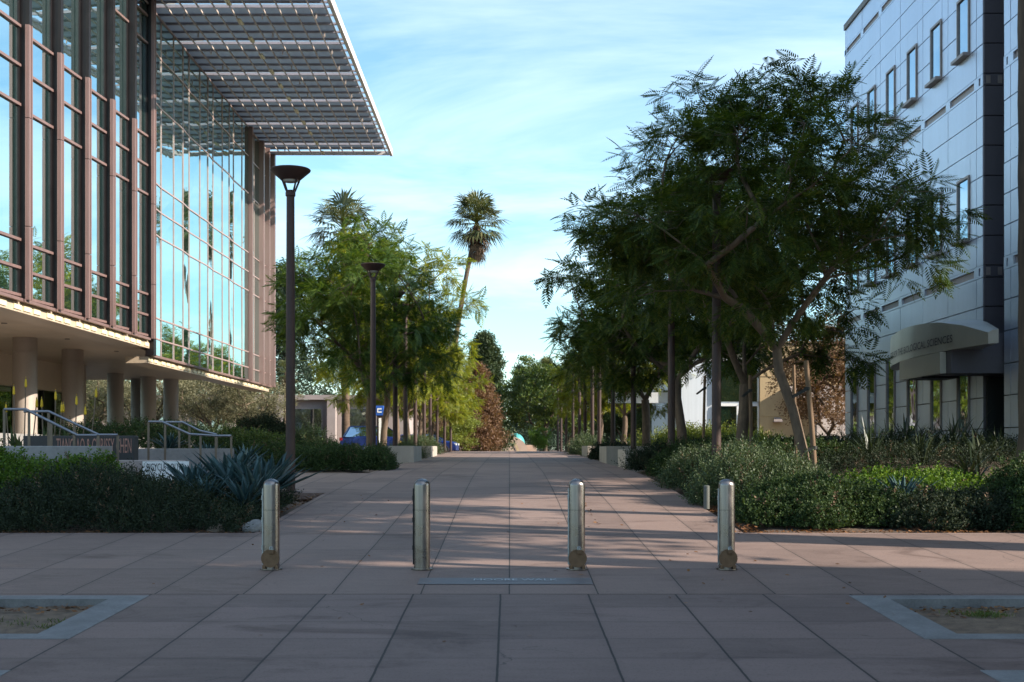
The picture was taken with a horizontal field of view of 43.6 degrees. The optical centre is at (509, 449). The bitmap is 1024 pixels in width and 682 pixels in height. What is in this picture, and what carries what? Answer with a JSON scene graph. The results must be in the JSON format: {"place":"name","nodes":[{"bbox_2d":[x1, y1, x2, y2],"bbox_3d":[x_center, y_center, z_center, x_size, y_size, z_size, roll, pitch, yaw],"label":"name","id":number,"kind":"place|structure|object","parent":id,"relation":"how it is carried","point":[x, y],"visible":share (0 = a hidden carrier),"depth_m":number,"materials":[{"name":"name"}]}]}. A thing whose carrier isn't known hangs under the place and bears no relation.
{"place":"outdoors","nodes":[
{"label":"outdoors","id":0,"kind":"place"},
{"bbox_2d":[125,0,862,447],"label":"sky","id":1,"kind":"structure","parent":0,"point":[519,102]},
{"bbox_2d":[0,594,1023,681],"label":"pavement","id":2,"kind":"structure","parent":0,"point":[547,638],"depth_m":9.08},
{"bbox_2d":[0,595,148,638],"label":"tree pit","id":3,"kind":"object","parent":2,"relation":"on","point":[101,608],"visible":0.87,"depth_m":10.64,"materials":[{"name":"grey concrete"}]},
{"bbox_2d":[0,607,1015,628],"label":"grass","id":4,"kind":"structure","parent":3,"relation":"on","point":[981,613],"depth_m":10.62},
{"bbox_2d":[849,595,1023,638],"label":"tree pit","id":5,"kind":"object","parent":2,"relation":"on","point":[922,623],"visible":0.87,"depth_m":10.59,"materials":[{"name":"grey concrete"}]},
{"bbox_2d":[0,490,1023,641],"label":"leaf litter","id":6,"kind":"object","parent":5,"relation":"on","point":[713,511],"visible":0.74,"depth_m":16.39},
{"bbox_2d":[980,670,1023,681],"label":"tree pit","id":7,"kind":"object","parent":2,"relation":"on","point":[1008,675],"visible":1,"depth_m":8.00,"materials":[{"name":"grey concrete"}]},
{"bbox_2d":[0,449,1023,532],"bbox_3d":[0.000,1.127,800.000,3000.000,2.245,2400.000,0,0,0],"label":"ground","id":8,"kind":"structure","parent":0,"point":[856,528],"depth_m":17.30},
{"bbox_2d":[0,377,37,445],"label":"flowering aloe","id":9,"kind":"object","parent":8,"relation":"on","point":[13,441],"visible":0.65,"depth_m":25.49,"materials":[{"name":"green plant"}]},
{"bbox_2d":[3,408,99,445],"bbox_3d":[-7.912,-0.226,22.100,1.665,0.982,0.046,0,0,0],"label":"handrail","id":10,"kind":"object","parent":8,"relation":"on","point":[52,423],"visible":0.77,"depth_m":22.09,"materials":[{"name":"metal"}]},
{"bbox_2d":[0,438,105,510],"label":"shrub","id":11,"kind":"object","parent":8,"relation":"on","point":[9,464],"visible":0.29,"depth_m":18.44,"materials":[{"name":"green plant"}]},
{"bbox_2d":[2,446,111,467],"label":"retaining wall","id":12,"kind":"structure","parent":8,"relation":"on","point":[51,452],"depth_m":21.20,"materials":[{"name":"concrete"}]},
{"bbox_2d":[37,445,132,511],"bbox_3d":[-6.448,0.436,19.396,1.852,1.024,1.602,0,0,36],"label":"shrub","id":13,"kind":"object","parent":8,"relation":"on","point":[108,457],"visible":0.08,"depth_m":19.38,"materials":[{"name":"green plant"}]},
{"bbox_2d":[86,380,130,423],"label":"olive tree","id":14,"kind":"object","parent":8,"relation":"on","point":[101,388],"visible":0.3,"depth_m":78.95,"materials":[{"name":"green plant"}]},
{"bbox_2d":[113,460,184,474],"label":"retaining wall","id":15,"kind":"structure","parent":8,"relation":"on","point":[136,462],"depth_m":23.45,"materials":[{"name":"concrete"}]},
{"bbox_2d":[143,461,188,479],"bbox_3d":[-6.287,0.406,23.416,0.842,0.374,0.048,0,0,0],"label":"white sign","id":16,"kind":"object","parent":15,"relation":"attached to","point":[158,464],"visible":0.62,"depth_m":23.40,"materials":[{"name":"paint"}]},
{"bbox_2d":[0,456,303,532],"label":"ground cover","id":17,"kind":"object","parent":8,"relation":"on","point":[147,498],"visible":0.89,"depth_m":17.01,"materials":[{"name":"green plant"}]},
{"bbox_2d":[156,461,235,488],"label":"agave","id":18,"kind":"object","parent":17,"relation":"on","point":[197,472],"visible":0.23,"depth_m":19.45,"materials":[{"name":"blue plant"}]},
{"bbox_2d":[170,471,238,497],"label":"agave","id":19,"kind":"object","parent":17,"relation":"on","point":[222,482],"visible":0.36,"depth_m":18.38,"materials":[{"name":"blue plant"}]},
{"bbox_2d":[171,447,280,486],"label":"agave","id":20,"kind":"object","parent":17,"relation":"on","point":[219,470],"visible":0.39,"depth_m":19.80,"materials":[{"name":"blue plant"}]},
{"bbox_2d":[204,472,283,505],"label":"agave","id":21,"kind":"object","parent":17,"relation":"on","point":[244,491],"visible":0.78,"depth_m":18.05,"materials":[{"name":"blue plant"}]},
{"bbox_2d":[202,455,308,496],"bbox_3d":[-3.804,0.397,19.265,1.575,0.712,1.517,0,0,26],"label":"agave","id":22,"kind":"object","parent":17,"relation":"on","point":[260,470],"visible":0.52,"depth_m":19.14,"materials":[{"name":"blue plant"}]},
{"bbox_2d":[100,380,203,422],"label":"olive tree","id":23,"kind":"object","parent":8,"relation":"on","point":[159,406],"visible":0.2,"depth_m":77.26,"materials":[{"name":"green plant"}]},
{"bbox_2d":[34,414,285,466],"bbox_3d":[-8.762,-0.194,33.135,6.813,1.465,2.448,0,0,0],"label":"hedge","id":24,"kind":"object","parent":8,"relation":"on","point":[138,430],"visible":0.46,"depth_m":32.76,"materials":[{"name":"green plant"}]},
{"bbox_2d":[138,449,233,474],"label":"retaining wall","id":25,"kind":"structure","parent":8,"relation":"on","point":[171,454],"depth_m":26.50,"materials":[{"name":"concrete"}]},
{"bbox_2d":[0,0,392,448],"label":"glass building","id":26,"kind":"structure","parent":8,"relation":"on","point":[140,140],"depth_m":48.22,"materials":[{"name":"glass"}]},
{"bbox_2d":[0,385,11,432],"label":"storefront window","id":27,"kind":"structure","parent":26,"relation":"in","point":[5,391],"depth_m":51.67,"materials":[{"name":"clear glass"}]},
{"bbox_2d":[41,391,61,434],"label":"storefront window","id":28,"kind":"structure","parent":26,"relation":"in","point":[48,399],"depth_m":56.62,"materials":[{"name":"black glass"}]},
{"bbox_2d":[157,380,259,431],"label":"olive tree","id":29,"kind":"object","parent":8,"relation":"on","point":[202,402],"visible":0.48,"depth_m":75.47,"materials":[{"name":"green plant"}]},
{"bbox_2d":[94,418,335,443],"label":"hedge","id":30,"kind":"object","parent":8,"relation":"on","point":[312,434],"visible":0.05,"depth_m":58.72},
{"bbox_2d":[195,421,285,462],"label":"shrub","id":31,"kind":"object","parent":8,"relation":"on","point":[252,435],"visible":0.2,"depth_m":33.46,"materials":[{"name":"green plant"}]},
{"bbox_2d":[86,395,417,442],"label":"pinkish grey building","id":32,"kind":"structure","parent":8,"relation":"on","point":[313,409],"depth_m":91.90,"materials":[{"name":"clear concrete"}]},
{"bbox_2d":[295,408,322,437],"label":"window","id":33,"kind":"structure","parent":32,"relation":"in","point":[313,415],"depth_m":91.90,"materials":[{"name":"clear glass"}]},
{"bbox_2d":[209,379,304,425],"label":"olive tree","id":34,"kind":"object","parent":8,"relation":"on","point":[267,403],"visible":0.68,"depth_m":72.82,"materials":[{"name":"green plant"}]},
{"bbox_2d":[228,409,303,441],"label":"shrub","id":35,"kind":"object","parent":8,"relation":"on","point":[273,424],"visible":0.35,"depth_m":43.62,"materials":[{"name":"green plant"}]},
{"bbox_2d":[223,450,331,486],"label":"agave","id":36,"kind":"object","parent":8,"relation":"on","point":[287,478],"visible":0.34,"depth_m":20.52,"materials":[{"name":"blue plant"}]},
{"bbox_2d":[257,257,336,394],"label":"conifer tree","id":37,"kind":"object","parent":8,"relation":"on","point":[305,370],"visible":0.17,"depth_m":98.97,"materials":[{"name":"green plant"}]},
{"bbox_2d":[298,187,377,436],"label":"palm tree","id":38,"kind":"object","parent":8,"relation":"on","point":[347,204],"visible":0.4,"depth_m":80.79,"materials":[{"name":"green plant"}]},
{"bbox_2d":[278,438,402,470],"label":"hedge","id":39,"kind":"object","parent":8,"relation":"on","point":[346,456],"visible":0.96,"depth_m":31.66,"materials":[{"name":"green plant"}]},
{"bbox_2d":[260,210,467,445],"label":"jacaranda tree","id":40,"kind":"object","parent":8,"relation":"on","point":[333,300],"visible":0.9,"depth_m":41.74,"materials":[{"name":"green plant"}]},
{"bbox_2d":[339,426,402,448],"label":"parked car","id":41,"kind":"object","parent":8,"relation":"on","point":[356,435],"visible":0.15,"depth_m":75.08,"materials":[{"name":"blue paint"}]},
{"bbox_2d":[360,262,384,445],"bbox_3d":[-3.900,-2.275,36.600,0.720,6.090,0.720,0,0,-17],"label":"lamp post","id":42,"kind":"object","parent":8,"relation":"on","point":[371,267],"visible":0.86,"depth_m":36.53,"materials":[{"name":"brown metal"}]},
{"bbox_2d":[295,223,488,444],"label":"jacaranda tree","id":43,"kind":"object","parent":8,"relation":"on","point":[325,374],"visible":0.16,"depth_m":50.49,"materials":[{"name":"green plant"}]},
{"bbox_2d":[364,446,421,464],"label":"concrete planter","id":44,"kind":"object","parent":8,"relation":"on","point":[405,454],"visible":0.28,"depth_m":40.50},
{"bbox_2d":[318,298,468,441],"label":"jacaranda tree","id":45,"kind":"object","parent":8,"relation":"on","point":[360,396],"visible":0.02,"depth_m":59.96,"materials":[{"name":"green plant"}]},
{"bbox_2d":[387,291,404,445],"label":"lamp post","id":46,"kind":"object","parent":8,"relation":"on","point":[395,415],"visible":0.33,"depth_m":43.63,"materials":[{"name":"brown metal"}]},
{"bbox_2d":[354,313,469,439],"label":"jacaranda tree","id":47,"kind":"object","parent":8,"relation":"on","point":[452,400],"visible":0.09,"depth_m":68.15,"materials":[{"name":"green plant"}]},
{"bbox_2d":[400,431,447,453],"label":"shrub","id":48,"kind":"object","parent":8,"relation":"on","point":[426,441],"visible":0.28,"depth_m":57.07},
{"bbox_2d":[382,358,476,434],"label":"jacaranda tree","id":49,"kind":"object","parent":8,"relation":"on","point":[468,369],"visible":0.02,"depth_m":75.90,"materials":[{"name":"green plant"}]},
{"bbox_2d":[390,355,494,436],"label":"jacaranda tree","id":50,"kind":"object","parent":8,"relation":"on","point":[470,404],"visible":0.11,"depth_m":84.83,"materials":[{"name":"green plant"}]},
{"bbox_2d":[439,411,483,450],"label":"round shrub","id":51,"kind":"object","parent":8,"relation":"on","point":[464,429],"visible":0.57,"depth_m":99.38,"materials":[{"name":"green plant"}]},
{"bbox_2d":[442,187,509,434],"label":"palm tree","id":52,"kind":"object","parent":8,"relation":"on","point":[475,236],"visible":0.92,"depth_m":119.69,"materials":[{"name":"green plant"}]},
{"bbox_2d":[452,361,512,451],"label":"rust leaved tree","id":53,"kind":"object","parent":8,"relation":"on","point":[485,435],"visible":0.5,"depth_m":107.31,"materials":[{"name":"brown plant"}]},
{"bbox_2d":[457,329,518,450],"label":"pine tree","id":54,"kind":"object","parent":8,"relation":"on","point":[490,350],"visible":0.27,"depth_m":131.16,"materials":[{"name":"green plant"}]},
{"bbox_2d":[0,451,1023,593],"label":"walkway","id":55,"kind":"structure","parent":8,"relation":"on","point":[473,492],"depth_m":14.49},
{"bbox_2d":[23,410,118,465],"bbox_3d":[-7.905,-0.208,23.100,1.716,1.002,0.046,0,0,0],"label":"handrail","id":56,"kind":"object","parent":55,"relation":"on","point":[49,412],"visible":0.76,"depth_m":23.09,"materials":[{"name":"metal"}]},
{"bbox_2d":[23,436,137,459],"bbox_3d":[-8.147,0.134,24.345,2.097,0.783,0.310,0,0,0],"label":"building name sign","id":57,"kind":"object","parent":55,"relation":"on","point":[128,447],"visible":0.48,"depth_m":24.20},
{"bbox_2d":[147,420,231,459],"bbox_3d":[-6.541,-0.182,26.200,1.738,0.819,0.046,0,0,0],"label":"handrail","id":58,"kind":"object","parent":55,"relation":"on","point":[174,427],"visible":0.84,"depth_m":26.19,"materials":[{"name":"metal"}]},
{"bbox_2d":[260,478,281,569],"bbox_3d":[-2.405,0.753,12.925,0.216,0.918,0.226,0,0,0],"label":"bollard","id":59,"kind":"object","parent":55,"relation":"on","point":[270,545],"visible":1,"depth_m":12.86,"materials":[{"name":"silver metal"}]},
{"bbox_2d":[270,165,310,500],"bbox_3d":[-3.900,-1.972,22.800,0.720,6.090,0.720,0,0,0],"label":"lamp post","id":60,"kind":"object","parent":55,"relation":"on","point":[285,174],"visible":0.94,"depth_m":22.73,"materials":[{"name":"brown metal"}]},
{"bbox_2d":[411,479,432,569],"bbox_3d":[-0.884,0.753,12.930,0.216,0.918,0.216,0,0,0],"label":"bollard","id":61,"kind":"object","parent":55,"relation":"on","point":[421,524],"visible":1,"depth_m":12.86,"materials":[{"name":"silver metal"}]},
{"bbox_2d":[417,578,592,583],"bbox_3d":[-0.040,1.246,12.130,1.640,0.020,0.400,0,0,0],"label":"pavement name band","id":62,"kind":"object","parent":55,"relation":"on","point":[505,581],"visible":1,"depth_m":12.09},
{"bbox_2d":[566,479,587,569],"bbox_3d":[0.681,0.753,12.925,0.216,0.918,0.226,0,0,0],"label":"bollard","id":63,"kind":"object","parent":55,"relation":"on","point":[577,558],"visible":1,"depth_m":12.86,"materials":[{"name":"silver metal"}]},
{"bbox_2d":[716,478,737,569],"bbox_3d":[2.194,0.753,12.925,0.216,0.918,0.226,0,0,0],"label":"bollard","id":64,"kind":"object","parent":55,"relation":"on","point":[727,557],"visible":1,"depth_m":12.86,"materials":[{"name":"silver metal"}]},
{"bbox_2d":[505,364,540,447],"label":"conifer tree","id":65,"kind":"object","parent":8,"relation":"on","point":[522,433],"visible":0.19,"depth_m":183.97,"materials":[{"name":"green plant"}]},
{"bbox_2d":[526,427,553,450],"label":"round shrub","id":66,"kind":"object","parent":8,"relation":"on","point":[537,440],"visible":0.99,"depth_m":96.74,"materials":[{"name":"green plant"}]},
{"bbox_2d":[495,351,589,450],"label":"round tree","id":67,"kind":"object","parent":8,"relation":"on","point":[526,389],"visible":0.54,"depth_m":110.66,"materials":[{"name":"green plant"}]},
{"bbox_2d":[563,428,606,455],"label":"shrub","id":68,"kind":"object","parent":8,"relation":"on","point":[575,447],"visible":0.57,"depth_m":56.25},
{"bbox_2d":[546,362,637,437],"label":"jacaranda tree","id":69,"kind":"object","parent":8,"relation":"on","point":[561,396],"visible":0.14,"depth_m":77.48,"materials":[{"name":"green plant"}]},
{"bbox_2d":[582,403,651,441],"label":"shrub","id":70,"kind":"object","parent":8,"relation":"on","point":[618,421],"visible":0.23,"depth_m":83.28,"materials":[{"name":"green plant"}]},
{"bbox_2d":[550,313,695,442],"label":"jacaranda tree","id":71,"kind":"object","parent":8,"relation":"on","point":[624,416],"visible":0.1,"depth_m":61.68,"materials":[{"name":"green plant"}]},
{"bbox_2d":[599,446,647,466],"bbox_3d":[3.725,0.222,40.500,1.550,0.640,3.000,0,0,0],"label":"concrete planter","id":72,"kind":"object","parent":8,"relation":"on","point":[607,454],"visible":0.23,"depth_m":39.00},
{"bbox_2d":[631,276,635,448],"bbox_3d":[3.720,-2.296,38.400,0.720,6.090,0.720,0,0,-34],"label":"lamp post","id":73,"kind":"object","parent":8,"relation":"on","point":[633,416],"visible":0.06,"depth_m":38.33,"materials":[{"name":"brown metal"}]},
{"bbox_2d":[543,251,755,445],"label":"jacaranda tree","id":74,"kind":"object","parent":8,"relation":"on","point":[646,433],"visible":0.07,"depth_m":44.10,"materials":[{"name":"green plant"}]},
{"bbox_2d":[611,432,698,471],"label":"shrub","id":75,"kind":"object","parent":8,"relation":"on","point":[641,459],"visible":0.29,"depth_m":31.64,"materials":[{"name":"green plant"}]},
{"bbox_2d":[530,162,800,442],"bbox_3d":[4.850,-3.705,36.943,7.744,9.168,9.326,0,0,-34],"label":"jacaranda tree","id":76,"kind":"object","parent":8,"relation":"on","point":[596,344],"visible":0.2,"depth_m":37.30,"materials":[{"name":"green plant"}]},
{"bbox_2d":[657,220,674,444],"bbox_3d":[3.720,-2.181,29.400,0.720,6.090,0.720,0,0,-17],"label":"lamp post","id":77,"kind":"object","parent":8,"relation":"on","point":[671,387],"visible":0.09,"depth_m":29.33,"materials":[{"name":"brown metal"}]},
{"bbox_2d":[608,359,758,438],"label":"pale metal building","id":78,"kind":"structure","parent":8,"relation":"on","point":[692,402],"depth_m":60.30,"materials":[{"name":"white metal"}]},
{"bbox_2d":[721,403,737,430],"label":"window","id":79,"kind":"structure","parent":78,"relation":"in","point":[729,411],"depth_m":60.26,"materials":[{"name":"clear glass"}]},
{"bbox_2d":[721,359,758,401],"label":"window","id":80,"kind":"structure","parent":78,"relation":"in","point":[729,393],"depth_m":60.26,"materials":[{"name":"clear glass"}]},
{"bbox_2d":[641,436,730,477],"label":"hedge","id":81,"kind":"object","parent":8,"relation":"on","point":[659,458],"visible":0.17,"depth_m":28.04,"materials":[{"name":"green plant"}]},
{"bbox_2d":[616,419,786,445],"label":"shrub","id":82,"kind":"object","parent":8,"relation":"on","point":[692,429],"visible":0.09,"depth_m":48.82,"materials":[{"name":"green plant"}]},
{"bbox_2d":[649,434,767,490],"bbox_3d":[4.000,0.239,24.745,2.802,1.094,4.837,0,0,0],"label":"hedge","id":83,"kind":"object","parent":8,"relation":"on","point":[680,464],"visible":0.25,"depth_m":23.70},
{"bbox_2d":[696,167,735,459],"bbox_3d":[3.720,-1.981,23.000,0.720,6.090,0.720,0,0,0],"label":"lamp post","id":84,"kind":"object","parent":8,"relation":"on","point":[716,391],"visible":0.4,"depth_m":22.93,"materials":[{"name":"brown metal"}]},
{"bbox_2d":[606,144,913,443],"bbox_3d":[5.759,-3.173,28.919,6.787,7.980,7.183,0,0,18],"label":"jacaranda tree","id":85,"kind":"object","parent":8,"relation":"on","point":[742,365],"visible":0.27,"depth_m":28.99,"materials":[{"name":"green plant"}]},
{"bbox_2d":[676,430,844,505],"bbox_3d":[3.724,0.312,20.820,2.719,1.265,3.780,0,0,-28],"label":"hedge","id":86,"kind":"object","parent":8,"relation":"on","point":[742,466],"visible":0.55,"depth_m":20.03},
{"bbox_2d":[553,49,992,466],"bbox_3d":[4.627,-2.977,22.789,6.877,8.214,7.166,0,0,40],"label":"jacaranda tree","id":87,"kind":"object","parent":8,"relation":"on","point":[689,256],"visible":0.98,"depth_m":22.25,"materials":[{"name":"green plant"}]},
{"bbox_2d":[738,341,845,438],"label":"tan building","id":88,"kind":"structure","parent":8,"relation":"on","point":[768,414],"depth_m":60.00,"materials":[{"name":"paint"}]},
{"bbox_2d":[792,360,816,469],"bbox_3d":[5.261,-0.351,22.780,0.497,2.461,0.180,0,0,0],"label":"tree stake","id":89,"kind":"object","parent":8,"relation":"on","point":[807,388],"visible":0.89,"depth_m":22.71,"materials":[{"name":"brown wood"}]},
{"bbox_2d":[749,431,861,468],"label":"shrub","id":90,"kind":"object","parent":8,"relation":"on","point":[789,441],"visible":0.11,"depth_m":25.89,"materials":[{"name":"green plant"}]},
{"bbox_2d":[765,309,847,435],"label":"red twiggy tree","id":91,"kind":"object","parent":8,"relation":"on","point":[821,408],"visible":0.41,"depth_m":52.38,"materials":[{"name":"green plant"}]},
{"bbox_2d":[735,463,910,529],"bbox_3d":[4.387,0.633,18.169,2.883,0.869,2.924,0,0,24],"label":"hedge","id":92,"kind":"object","parent":8,"relation":"on","point":[801,499],"visible":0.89,"depth_m":17.42,"materials":[{"name":"green plant"}]},
{"bbox_2d":[671,423,1017,475],"bbox_3d":[7.188,0.090,26.372,8.116,1.351,6.487,0,0,0],"label":"ground cover","id":93,"kind":"object","parent":8,"relation":"on","point":[896,452],"visible":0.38,"depth_m":24.47,"materials":[{"name":"green plant"}]},
{"bbox_2d":[821,418,908,465],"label":"strap leaved plant","id":94,"kind":"object","parent":8,"relation":"on","point":[869,436],"visible":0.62,"depth_m":25.02,"materials":[{"name":"green plant"}]},
{"bbox_2d":[815,457,993,493],"bbox_3d":[6.346,0.556,20.106,3.610,0.857,3.700,0,0,-15],"label":"shrub","id":95,"kind":"object","parent":8,"relation":"on","point":[951,477],"visible":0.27,"depth_m":19.98,"materials":[{"name":"green plant"}]},
{"bbox_2d":[895,425,951,465],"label":"strap leaved plant","id":96,"kind":"object","parent":8,"relation":"on","point":[921,446],"visible":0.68,"depth_m":24.59,"materials":[{"name":"green plant"}]},
{"bbox_2d":[844,0,1018,454],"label":"metal clad building","id":97,"kind":"structure","parent":8,"relation":"on","point":[947,70],"depth_m":31.39,"materials":[{"name":"grey metal"}]},
{"bbox_2d":[846,366,859,435],"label":"window","id":98,"kind":"structure","parent":97,"relation":"in","point":[854,411],"depth_m":40.82,"materials":[{"name":"clear glass"}]},
{"bbox_2d":[862,362,877,434],"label":"window","id":99,"kind":"structure","parent":97,"relation":"in","point":[871,394],"depth_m":38.80,"materials":[{"name":"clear glass"}]},
{"bbox_2d":[881,358,897,434],"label":"window","id":100,"kind":"structure","parent":97,"relation":"in","point":[891,382],"depth_m":36.97,"materials":[{"name":"clear glass"}]},
{"bbox_2d":[883,65,895,125],"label":"window","id":101,"kind":"structure","parent":97,"relation":"in","point":[891,73],"depth_m":36.87,"materials":[{"name":"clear glass"}]},
{"bbox_2d":[901,43,917,108],"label":"window","id":102,"kind":"structure","parent":97,"relation":"in","point":[911,55],"depth_m":34.95,"materials":[{"name":"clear glass"}]},
{"bbox_2d":[901,380,919,433],"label":"window","id":103,"kind":"structure","parent":97,"relation":"in","point":[911,385],"depth_m":35.04,"materials":[{"name":"clear glass"}]},
{"bbox_2d":[924,19,942,87],"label":"window","id":104,"kind":"structure","parent":97,"relation":"in","point":[936,51],"depth_m":32.99,"materials":[{"name":"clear glass"}]},
{"bbox_2d":[924,380,944,432],"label":"window","id":105,"kind":"structure","parent":97,"relation":"in","point":[936,402],"depth_m":32.99,"materials":[{"name":"clear glass"}]},
{"bbox_2d":[950,175,970,246],"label":"window","id":106,"kind":"structure","parent":97,"relation":"in","point":[962,195],"depth_m":30.98,"materials":[{"name":"clear glass"}]},
{"bbox_2d":[950,0,970,65],"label":"window","id":107,"kind":"structure","parent":97,"relation":"in","point":[963,25],"depth_m":31.02,"materials":[{"name":"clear glass"}]},
{"bbox_2d":[951,376,971,431],"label":"window","id":108,"kind":"structure","parent":97,"relation":"in","point":[963,399],"depth_m":31.02,"materials":[{"name":"clear glass"}]},
{"bbox_2d":[986,377,1007,437],"bbox_3d":[11.625,-0.627,29.645,1.150,2.105,0.090,0,0,0],"label":"entrance door","id":109,"kind":"structure","parent":97,"relation":"in","point":[995,395],"depth_m":29.60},
{"bbox_2d":[877,481,1023,531],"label":"shrub","id":110,"kind":"object","parent":8,"relation":"on","point":[952,509],"visible":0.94,"depth_m":17.00,"materials":[{"name":"green plant"}]},
{"bbox_2d":[922,408,996,455],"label":"strap leaved plant","id":111,"kind":"object","parent":8,"relation":"on","point":[954,427],"visible":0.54,"depth_m":26.17,"materials":[{"name":"green plant"}]},
{"bbox_2d":[923,440,1005,477],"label":"strap leaved plant","id":112,"kind":"object","parent":8,"relation":"on","point":[976,470],"visible":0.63,"depth_m":22.67,"materials":[{"name":"green plant"}]},
{"bbox_2d":[973,450,1023,530],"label":"shrub","id":113,"kind":"object","parent":8,"relation":"on","point":[1010,476],"visible":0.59,"depth_m":17.67,"materials":[{"name":"green plant"}]},
{"bbox_2d":[1016,0,1023,462],"bbox_3d":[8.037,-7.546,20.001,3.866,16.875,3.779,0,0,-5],"label":"lamp post","id":114,"kind":"object","parent":8,"relation":"on","point":[1020,106],"visible":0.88,"depth_m":19.97,"materials":[{"name":"brown metal"}]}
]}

